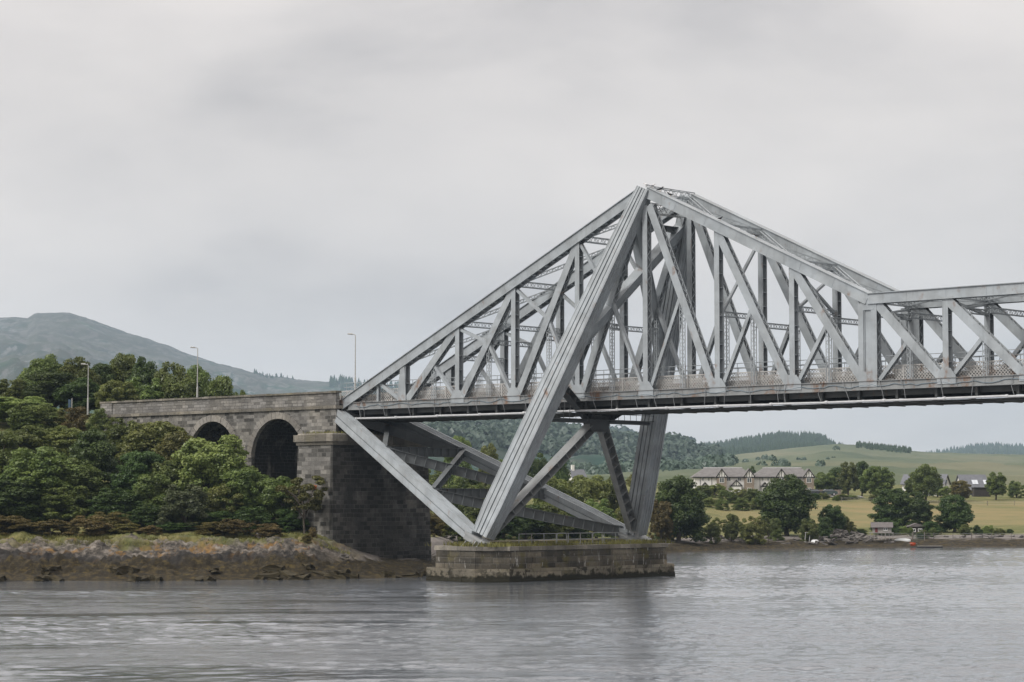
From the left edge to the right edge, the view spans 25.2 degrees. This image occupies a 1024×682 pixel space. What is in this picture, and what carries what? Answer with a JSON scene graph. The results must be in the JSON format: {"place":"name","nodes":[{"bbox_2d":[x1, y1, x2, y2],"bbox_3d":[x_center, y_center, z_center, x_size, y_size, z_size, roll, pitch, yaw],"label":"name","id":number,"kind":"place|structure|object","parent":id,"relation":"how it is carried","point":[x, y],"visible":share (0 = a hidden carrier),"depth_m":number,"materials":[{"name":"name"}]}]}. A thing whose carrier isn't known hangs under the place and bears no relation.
{"place":"outdoors","nodes":[
{"label":"outdoors","id":0,"kind":"place"},
{"bbox_2d":[0,312,676,474],"bbox_3d":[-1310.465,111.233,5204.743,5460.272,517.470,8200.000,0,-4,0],"label":"mountain","id":1,"kind":"structure","parent":0,"point":[62,336],"depth_m":5573.45,"materials":[{"name":"green plant"}]},
{"bbox_2d":[253,368,565,422],"bbox_3d":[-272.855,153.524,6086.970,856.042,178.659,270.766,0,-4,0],"label":"forest","id":2,"kind":"object","parent":1,"relation":"on","point":[335,382],"visible":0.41,"depth_m":6120.97,"materials":[{"name":"green plant"}]},
{"bbox_2d":[394,381,723,461],"bbox_3d":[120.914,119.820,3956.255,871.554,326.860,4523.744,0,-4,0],"label":"wood","id":3,"kind":"object","parent":1,"relation":"on","point":[479,434],"visible":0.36,"depth_m":1998.22,"materials":[{"name":"green plant"}]},
{"bbox_2d":[0,547,1023,681],"bbox_3d":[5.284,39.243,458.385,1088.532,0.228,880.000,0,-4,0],"label":"water","id":4,"kind":"structure","parent":0,"point":[916,614],"depth_m":137.21,"materials":[{"name":"grey liquid"}]},
{"bbox_2d":[426,539,674,582],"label":"river pier","id":5,"kind":"structure","parent":4,"relation":"in","point":[473,564],"depth_m":213.63,"materials":[{"name":"stone"}]},
{"bbox_2d":[425,538,673,546],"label":"grass","id":6,"kind":"structure","parent":5,"relation":"on","point":[562,542],"depth_m":216.10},
{"bbox_2d":[521,532,638,545],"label":"safety railing","id":7,"kind":"object","parent":5,"relation":"on","point":[592,538],"visible":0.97,"depth_m":219.81,"materials":[{"name":"metal"}]},
{"bbox_2d":[0,413,1023,580],"bbox_3d":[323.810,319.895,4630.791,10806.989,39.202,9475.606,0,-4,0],"label":"ground","id":8,"kind":"structure","parent":0,"point":[188,559],"depth_m":223.64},
{"bbox_2d":[0,378,26,399],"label":"broadleaf tree","id":9,"kind":"object","parent":8,"relation":"on","point":[13,390],"visible":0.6,"depth_m":283.74,"materials":[{"name":"green plant"}]},
{"bbox_2d":[0,431,28,473],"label":"broadleaf tree","id":10,"kind":"object","parent":8,"relation":"on","point":[9,442],"visible":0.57,"depth_m":244.42,"materials":[{"name":"green plant"}]},
{"bbox_2d":[0,515,33,534],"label":"gorse bush","id":11,"kind":"object","parent":8,"relation":"on","point":[9,525],"visible":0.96,"depth_m":227.17,"materials":[{"name":"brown plant"}]},
{"bbox_2d":[0,430,43,454],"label":"broadleaf tree","id":12,"kind":"object","parent":8,"relation":"on","point":[32,442],"visible":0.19,"depth_m":250.82,"materials":[{"name":"green plant"}]},
{"bbox_2d":[0,479,47,521],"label":"broadleaf tree","id":13,"kind":"object","parent":8,"relation":"on","point":[15,500],"visible":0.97,"depth_m":234.41,"materials":[{"name":"green plant"}]},
{"bbox_2d":[0,396,56,421],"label":"broadleaf tree","id":14,"kind":"object","parent":8,"relation":"on","point":[6,403],"visible":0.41,"depth_m":266.30,"materials":[{"name":"green plant"}]},
{"bbox_2d":[5,402,57,434],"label":"broadleaf tree","id":15,"kind":"object","parent":8,"relation":"on","point":[21,414],"visible":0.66,"depth_m":260.75,"materials":[{"name":"green plant"}]},
{"bbox_2d":[16,353,64,411],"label":"broadleaf tree","id":16,"kind":"object","parent":8,"relation":"on","point":[50,364],"visible":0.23,"depth_m":290.86,"materials":[{"name":"green plant"}]},
{"bbox_2d":[0,446,81,504],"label":"broadleaf tree","id":17,"kind":"object","parent":8,"relation":"on","point":[31,468],"visible":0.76,"depth_m":237.75,"materials":[{"name":"green plant"}]},
{"bbox_2d":[18,425,71,446],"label":"broadleaf tree","id":18,"kind":"object","parent":8,"relation":"on","point":[40,432],"visible":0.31,"depth_m":254.16,"materials":[{"name":"green plant"}]},
{"bbox_2d":[21,371,77,411],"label":"broadleaf tree","id":19,"kind":"object","parent":8,"relation":"on","point":[48,386],"visible":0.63,"depth_m":280.30,"materials":[{"name":"green plant"}]},
{"bbox_2d":[29,519,72,535],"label":"gorse bush","id":20,"kind":"object","parent":8,"relation":"on","point":[50,524],"visible":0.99,"depth_m":227.52,"materials":[{"name":"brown plant"}]},
{"bbox_2d":[41,425,82,457],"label":"broadleaf tree","id":21,"kind":"object","parent":8,"relation":"on","point":[59,439],"visible":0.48,"depth_m":253.23,"materials":[{"name":"green plant"}]},
{"bbox_2d":[38,485,93,522],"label":"broadleaf tree","id":22,"kind":"object","parent":8,"relation":"on","point":[67,503],"visible":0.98,"depth_m":234.88,"materials":[{"name":"green plant"}]},
{"bbox_2d":[61,406,88,430],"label":"shrub","id":23,"kind":"object","parent":8,"relation":"on","point":[76,417],"visible":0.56,"depth_m":261.23,"materials":[{"name":"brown plant"}]},
{"bbox_2d":[52,377,100,411],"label":"broadleaf tree","id":24,"kind":"object","parent":8,"relation":"on","point":[78,389],"visible":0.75,"depth_m":278.64,"materials":[{"name":"green plant"}]},
{"bbox_2d":[56,356,101,412],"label":"broadleaf tree","id":25,"kind":"object","parent":8,"relation":"on","point":[79,370],"visible":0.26,"depth_m":289.36,"materials":[{"name":"green plant"}]},
{"bbox_2d":[49,457,109,513],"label":"broadleaf tree","id":26,"kind":"object","parent":8,"relation":"on","point":[85,475],"visible":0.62,"depth_m":239.14,"materials":[{"name":"green plant"}]},
{"bbox_2d":[63,515,113,535],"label":"gorse bush","id":27,"kind":"object","parent":8,"relation":"on","point":[93,526],"visible":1,"depth_m":226.56,"materials":[{"name":"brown plant"}]},
{"bbox_2d":[67,429,121,489],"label":"broadleaf tree","id":28,"kind":"object","parent":8,"relation":"on","point":[93,446],"visible":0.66,"depth_m":242.47,"materials":[{"name":"green plant"}]},
{"bbox_2d":[85,408,108,431],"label":"shrub","id":29,"kind":"object","parent":8,"relation":"on","point":[98,420],"visible":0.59,"depth_m":260.64,"materials":[{"name":"green plant"}]},
{"bbox_2d":[91,362,115,409],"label":"broadleaf tree","id":30,"kind":"object","parent":8,"relation":"on","point":[101,369],"visible":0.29,"depth_m":293.51,"materials":[{"name":"green plant"}]},
{"bbox_2d":[82,511,132,529],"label":"gorse bush","id":31,"kind":"object","parent":8,"relation":"on","point":[112,518],"visible":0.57,"depth_m":230.28,"materials":[{"name":"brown plant"}]},
{"bbox_2d":[85,487,143,524],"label":"broadleaf tree","id":32,"kind":"object","parent":8,"relation":"on","point":[107,501],"visible":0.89,"depth_m":233.86,"materials":[{"name":"green plant"}]},
{"bbox_2d":[94,380,139,407],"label":"broadleaf tree","id":33,"kind":"object","parent":8,"relation":"on","point":[111,390],"visible":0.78,"depth_m":275.25,"materials":[{"name":"green plant"}]},
{"bbox_2d":[103,417,135,470],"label":"broadleaf tree","id":34,"kind":"object","parent":8,"relation":"on","point":[116,432],"visible":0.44,"depth_m":252.49,"materials":[{"name":"green plant"}]},
{"bbox_2d":[107,352,135,387],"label":"broadleaf tree","id":35,"kind":"object","parent":8,"relation":"on","point":[121,365],"visible":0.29,"depth_m":294.90,"materials":[{"name":"green plant"}]},
{"bbox_2d":[107,523,139,533],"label":"gorse bush","id":36,"kind":"object","parent":8,"relation":"on","point":[125,528],"visible":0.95,"depth_m":227.04,"materials":[{"name":"green plant"}]},
{"bbox_2d":[109,450,165,493],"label":"broadleaf tree","id":37,"kind":"object","parent":8,"relation":"on","point":[136,463],"visible":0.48,"depth_m":240.43,"materials":[{"name":"green plant"}]},
{"bbox_2d":[124,356,157,386],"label":"broadleaf tree","id":38,"kind":"object","parent":8,"relation":"on","point":[144,371],"visible":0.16,"depth_m":291.39,"materials":[{"name":"green plant"}]},
{"bbox_2d":[122,376,163,399],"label":"broadleaf tree","id":39,"kind":"object","parent":8,"relation":"on","point":[144,392],"visible":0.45,"depth_m":277.10,"materials":[{"name":"green plant"}]},
{"bbox_2d":[126,504,160,526],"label":"shrub","id":40,"kind":"object","parent":8,"relation":"on","point":[143,514],"visible":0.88,"depth_m":232.15,"materials":[{"name":"green plant"}]},
{"bbox_2d":[130,473,174,521],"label":"broadleaf tree","id":41,"kind":"object","parent":8,"relation":"on","point":[144,488],"visible":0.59,"depth_m":236.01,"materials":[{"name":"green plant"}]},
{"bbox_2d":[115,421,192,460],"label":"broadleaf tree","id":42,"kind":"object","parent":8,"relation":"on","point":[148,436],"visible":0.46,"depth_m":249.30,"materials":[{"name":"green plant"}]},
{"bbox_2d":[149,460,193,492],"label":"broadleaf tree","id":43,"kind":"object","parent":8,"relation":"on","point":[169,469],"visible":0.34,"depth_m":238.69,"materials":[{"name":"green plant"}]},
{"bbox_2d":[154,430,190,466],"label":"broadleaf tree","id":44,"kind":"object","parent":8,"relation":"on","point":[166,448],"visible":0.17,"depth_m":246.62,"materials":[{"name":"green plant"}]},
{"bbox_2d":[151,361,193,398],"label":"broadleaf tree","id":45,"kind":"object","parent":8,"relation":"on","point":[177,374],"visible":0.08,"depth_m":289.53,"materials":[{"name":"green plant"}]},
{"bbox_2d":[0,531,350,554],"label":"grass","id":46,"kind":"structure","parent":8,"relation":"on","point":[95,537],"depth_m":225.14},
{"bbox_2d":[155,522,196,531],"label":"shrub","id":47,"kind":"object","parent":8,"relation":"on","point":[175,527],"visible":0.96,"depth_m":229.87,"materials":[{"name":"green plant"}]},
{"bbox_2d":[160,376,198,398],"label":"broadleaf tree","id":48,"kind":"object","parent":8,"relation":"on","point":[169,385],"visible":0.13,"depth_m":278.13,"materials":[{"name":"green plant"}]},
{"bbox_2d":[156,484,212,530],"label":"broadleaf tree","id":49,"kind":"object","parent":8,"relation":"on","point":[185,507],"visible":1,"depth_m":231.09,"materials":[{"name":"green plant"}]},
{"bbox_2d":[186,364,211,397],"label":"broadleaf tree","id":50,"kind":"object","parent":8,"relation":"on","point":[203,380],"visible":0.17,"depth_m":292.30,"materials":[{"name":"green plant"}]},
{"bbox_2d":[194,522,226,535],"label":"gorse bush","id":51,"kind":"object","parent":8,"relation":"on","point":[205,529],"visible":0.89,"depth_m":227.90,"materials":[{"name":"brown plant"}]},
{"bbox_2d":[193,511,234,528],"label":"shrub","id":52,"kind":"object","parent":8,"relation":"on","point":[216,515],"visible":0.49,"depth_m":231.95,"materials":[{"name":"green plant"}]},
{"bbox_2d":[171,434,257,505],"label":"broadleaf tree","id":53,"kind":"object","parent":8,"relation":"on","point":[204,463],"visible":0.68,"depth_m":237.57,"materials":[{"name":"green plant"}]},
{"bbox_2d":[204,375,236,396],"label":"broadleaf tree","id":54,"kind":"object","parent":8,"relation":"on","point":[220,386],"visible":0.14,"depth_m":289.29,"materials":[{"name":"green plant"}]},
{"bbox_2d":[205,483,252,524],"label":"broadleaf tree","id":55,"kind":"object","parent":8,"relation":"on","point":[217,491],"visible":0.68,"depth_m":234.27,"materials":[{"name":"green plant"}]},
{"bbox_2d":[216,518,254,534],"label":"gorse bush","id":56,"kind":"object","parent":8,"relation":"on","point":[233,526],"visible":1,"depth_m":227.42,"materials":[{"name":"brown plant"}]},
{"bbox_2d":[214,467,267,512],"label":"broadleaf tree","id":57,"kind":"object","parent":8,"relation":"on","point":[242,479],"visible":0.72,"depth_m":234.96,"materials":[{"name":"green plant"}]},
{"bbox_2d":[100,391,395,505],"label":"stone viaduct","id":58,"kind":"object","parent":8,"relation":"on","point":[264,428],"visible":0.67,"depth_m":247.16,"materials":[{"name":"stone"}]},
{"bbox_2d":[228,506,277,529],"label":"shrub","id":59,"kind":"object","parent":8,"relation":"on","point":[260,516],"visible":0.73,"depth_m":232.47,"materials":[{"name":"green plant"}]},
{"bbox_2d":[251,523,282,537],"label":"gorse bush","id":60,"kind":"object","parent":8,"relation":"on","point":[265,530],"visible":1,"depth_m":227.52,"materials":[{"name":"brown plant"}]},
{"bbox_2d":[248,474,295,519],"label":"broadleaf tree","id":61,"kind":"object","parent":8,"relation":"on","point":[272,499],"visible":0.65,"depth_m":235.93,"materials":[{"name":"green plant"}]},
{"bbox_2d":[273,509,310,531],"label":"shrub","id":62,"kind":"object","parent":8,"relation":"on","point":[289,521],"visible":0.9,"depth_m":233.69,"materials":[{"name":"green plant"}]},
{"bbox_2d":[275,475,327,533],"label":"rowan tree","id":63,"kind":"object","parent":8,"relation":"on","point":[314,503],"visible":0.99,"depth_m":232.40,"materials":[{"name":"green plant"}]},
{"bbox_2d":[293,433,430,561],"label":"stone abutment","id":64,"kind":"object","parent":8,"relation":"on","point":[370,504],"visible":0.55,"depth_m":236.06,"materials":[{"name":"stone"}]},
{"bbox_2d":[334,186,1023,546],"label":"steel bridge","id":65,"kind":"structure","parent":64,"relation":"on","point":[653,398],"depth_m":211.94,"materials":[{"name":"metal"}]},
{"bbox_2d":[430,512,444,536],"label":"shrub","id":66,"kind":"object","parent":8,"relation":"on","point":[435,527],"visible":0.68,"depth_m":278.73,"materials":[{"name":"green plant"}]},
{"bbox_2d":[443,435,473,486],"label":"broadleaf tree","id":67,"kind":"object","parent":8,"relation":"on","point":[461,439],"visible":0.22,"depth_m":398.35,"materials":[{"name":"green plant"}]},
{"bbox_2d":[450,476,483,510],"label":"broadleaf tree","id":68,"kind":"object","parent":8,"relation":"on","point":[461,482],"visible":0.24,"depth_m":347.83,"materials":[{"name":"green plant"}]},
{"bbox_2d":[458,485,499,532],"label":"broadleaf tree","id":69,"kind":"object","parent":8,"relation":"on","point":[473,512],"visible":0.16,"depth_m":297.54,"materials":[{"name":"green plant"}]},
{"bbox_2d":[495,516,526,540],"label":"broadleaf tree","id":70,"kind":"object","parent":8,"relation":"on","point":[511,528],"visible":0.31,"depth_m":298.18,"materials":[{"name":"green plant"}]},
{"bbox_2d":[506,504,546,539],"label":"broadleaf tree","id":71,"kind":"object","parent":8,"relation":"on","point":[531,526],"visible":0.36,"depth_m":303.53,"materials":[{"name":"green plant"}]},
{"bbox_2d":[527,452,547,477],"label":"pine tree","id":72,"kind":"object","parent":8,"relation":"on","point":[537,465],"visible":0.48,"depth_m":428.40,"materials":[{"name":"green plant"}]},
{"bbox_2d":[531,504,573,538],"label":"broadleaf tree","id":73,"kind":"object","parent":8,"relation":"on","point":[551,527],"visible":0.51,"depth_m":305.63,"materials":[{"name":"green plant"}]},
{"bbox_2d":[532,476,573,507],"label":"broadleaf tree","id":74,"kind":"object","parent":8,"relation":"on","point":[557,484],"visible":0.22,"depth_m":342.52,"materials":[{"name":"green plant"}]},
{"bbox_2d":[566,475,611,514],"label":"broadleaf tree","id":75,"kind":"object","parent":8,"relation":"on","point":[584,489],"visible":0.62,"depth_m":345.44,"materials":[{"name":"green plant"}]},
{"bbox_2d":[586,498,616,537],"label":"broadleaf tree","id":76,"kind":"object","parent":8,"relation":"on","point":[602,508],"visible":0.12,"depth_m":315.96,"materials":[{"name":"green plant"}]},
{"bbox_2d":[648,499,673,540],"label":"broadleaf tree","id":77,"kind":"object","parent":8,"relation":"on","point":[660,520],"visible":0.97,"depth_m":340.21,"materials":[{"name":"green plant"}]},
{"bbox_2d":[653,474,711,541],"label":"broadleaf tree","id":78,"kind":"object","parent":8,"relation":"on","point":[689,516],"visible":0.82,"depth_m":343.59,"materials":[{"name":"green plant"}]},
{"bbox_2d":[703,522,721,542],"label":"shrub","id":79,"kind":"object","parent":8,"relation":"on","point":[712,531],"visible":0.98,"depth_m":350.26,"materials":[{"name":"green plant"}]},
{"bbox_2d":[690,467,755,492],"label":"half timbered house","id":80,"kind":"structure","parent":8,"relation":"on","point":[740,478],"depth_m":519.01,"materials":[{"name":"paint"}]},
{"bbox_2d":[722,513,739,541],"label":"broadleaf tree","id":81,"kind":"object","parent":8,"relation":"on","point":[731,529],"visible":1,"depth_m":356.14,"materials":[{"name":"green plant"}]},
{"bbox_2d":[743,516,768,544],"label":"shrub","id":82,"kind":"object","parent":8,"relation":"on","point":[757,525],"visible":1,"depth_m":355.06,"materials":[{"name":"green plant"}]},
{"bbox_2d":[754,467,815,493],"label":"half timbered house","id":83,"kind":"structure","parent":8,"relation":"on","point":[764,475],"depth_m":520.04,"materials":[{"name":"paint"}]},
{"bbox_2d":[754,474,817,535],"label":"broadleaf tree","id":84,"kind":"object","parent":8,"relation":"on","point":[789,501],"visible":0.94,"depth_m":376.43,"materials":[{"name":"green plant"}]},
{"bbox_2d":[798,518,818,540],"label":"shrub","id":85,"kind":"object","parent":8,"relation":"on","point":[809,527],"visible":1,"depth_m":366.47,"materials":[{"name":"green plant"}]},
{"bbox_2d":[814,472,836,489],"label":"broadleaf tree","id":86,"kind":"object","parent":8,"relation":"on","point":[823,481],"visible":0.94,"depth_m":527.69,"materials":[{"name":"green plant"}]},
{"bbox_2d":[817,517,836,540],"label":"shrub","id":87,"kind":"object","parent":8,"relation":"on","point":[824,528],"visible":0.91,"depth_m":370.04,"materials":[{"name":"green plant"}]},
{"bbox_2d":[817,504,846,528],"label":"broadleaf tree","id":88,"kind":"object","parent":8,"relation":"on","point":[835,514],"visible":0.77,"depth_m":379.85,"materials":[{"name":"green plant"}]},
{"bbox_2d":[835,462,859,494],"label":"broadleaf tree","id":89,"kind":"object","parent":8,"relation":"on","point":[846,477],"visible":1,"depth_m":508.11,"materials":[{"name":"green plant"}]},
{"bbox_2d":[858,466,895,495],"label":"broadleaf tree","id":90,"kind":"object","parent":8,"relation":"on","point":[874,480],"visible":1,"depth_m":492.58,"materials":[{"name":"green plant"}]},
{"bbox_2d":[869,522,893,539],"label":"wooden hut","id":91,"kind":"object","parent":8,"relation":"on","point":[882,527],"visible":1,"depth_m":370.62,"materials":[{"name":"wood"}]},
{"bbox_2d":[867,488,910,530],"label":"broadleaf tree","id":92,"kind":"object","parent":8,"relation":"on","point":[883,507],"visible":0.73,"depth_m":398.56,"materials":[{"name":"green plant"}]},
{"bbox_2d":[892,491,934,526],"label":"broadleaf tree","id":93,"kind":"object","parent":8,"relation":"on","point":[919,508],"visible":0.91,"depth_m":397.12,"materials":[{"name":"green plant"}]},
{"bbox_2d":[908,464,944,500],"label":"broadleaf tree","id":94,"kind":"object","parent":8,"relation":"on","point":[928,480],"visible":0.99,"depth_m":487.36,"materials":[{"name":"green plant"}]},
{"bbox_2d":[933,494,974,532],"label":"broadleaf tree","id":95,"kind":"object","parent":8,"relation":"on","point":[957,514],"visible":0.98,"depth_m":399.34,"materials":[{"name":"green plant"}]},
{"bbox_2d":[950,480,972,498],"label":"broadleaf tree","id":96,"kind":"object","parent":8,"relation":"on","point":[960,488],"visible":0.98,"depth_m":493.08,"materials":[{"name":"green plant"}]},
{"bbox_2d":[955,475,986,494],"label":"cottage","id":97,"kind":"structure","parent":8,"relation":"on","point":[975,480],"depth_m":531.54,"materials":[{"name":"grey stone"}]},
{"bbox_2d":[984,472,1006,499],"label":"broadleaf tree","id":98,"kind":"object","parent":8,"relation":"on","point":[995,485],"visible":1,"depth_m":498.30,"materials":[{"name":"green plant"}]},
{"bbox_2d":[0,0,1023,451],"label":"sky","id":99,"kind":"structure","parent":0,"point":[260,185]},
{"bbox_2d":[429,444,1023,484],"bbox_3d":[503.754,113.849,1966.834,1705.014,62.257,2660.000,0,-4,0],"label":"pasture hill","id":100,"kind":"structure","parent":0,"point":[1009,467],"depth_m":1389.74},
{"bbox_2d":[529,445,839,474],"bbox_3d":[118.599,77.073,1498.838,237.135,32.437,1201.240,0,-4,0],"label":"scrub","id":101,"kind":"object","parent":100,"relation":"on","point":[700,462],"visible":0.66,"depth_m":1072.11,"materials":[{"name":"green plant"}]},
{"bbox_2d":[856,440,911,452],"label":"forest","id":102,"kind":"object","parent":100,"relation":"on","point":[886,447],"visible":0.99,"depth_m":2108.11,"materials":[{"name":"green plant"}]},
{"bbox_2d":[943,445,1015,453],"bbox_3d":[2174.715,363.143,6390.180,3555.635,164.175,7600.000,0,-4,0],"label":"distant hill","id":103,"kind":"structure","parent":0,"point":[980,450],"depth_m":6537.92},
{"bbox_2d":[926,442,1023,454],"bbox_3d":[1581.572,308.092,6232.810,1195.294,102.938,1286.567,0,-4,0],"label":"forest","id":104,"kind":"object","parent":103,"relation":"on","point":[1009,449],"visible":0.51,"depth_m":6304.49,"materials":[{"name":"green plant"}]},
{"bbox_3d":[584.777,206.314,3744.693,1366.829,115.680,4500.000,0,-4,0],"label":"forest hill","id":105,"kind":"structure","parent":0,"visible":0},
{"bbox_2d":[697,430,849,454],"bbox_3d":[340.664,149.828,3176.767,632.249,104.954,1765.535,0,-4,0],"label":"forest","id":106,"kind":"object","parent":105,"relation":"on","point":[778,440],"visible":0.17,"depth_m":3560.40,"materials":[{"name":"green plant"}]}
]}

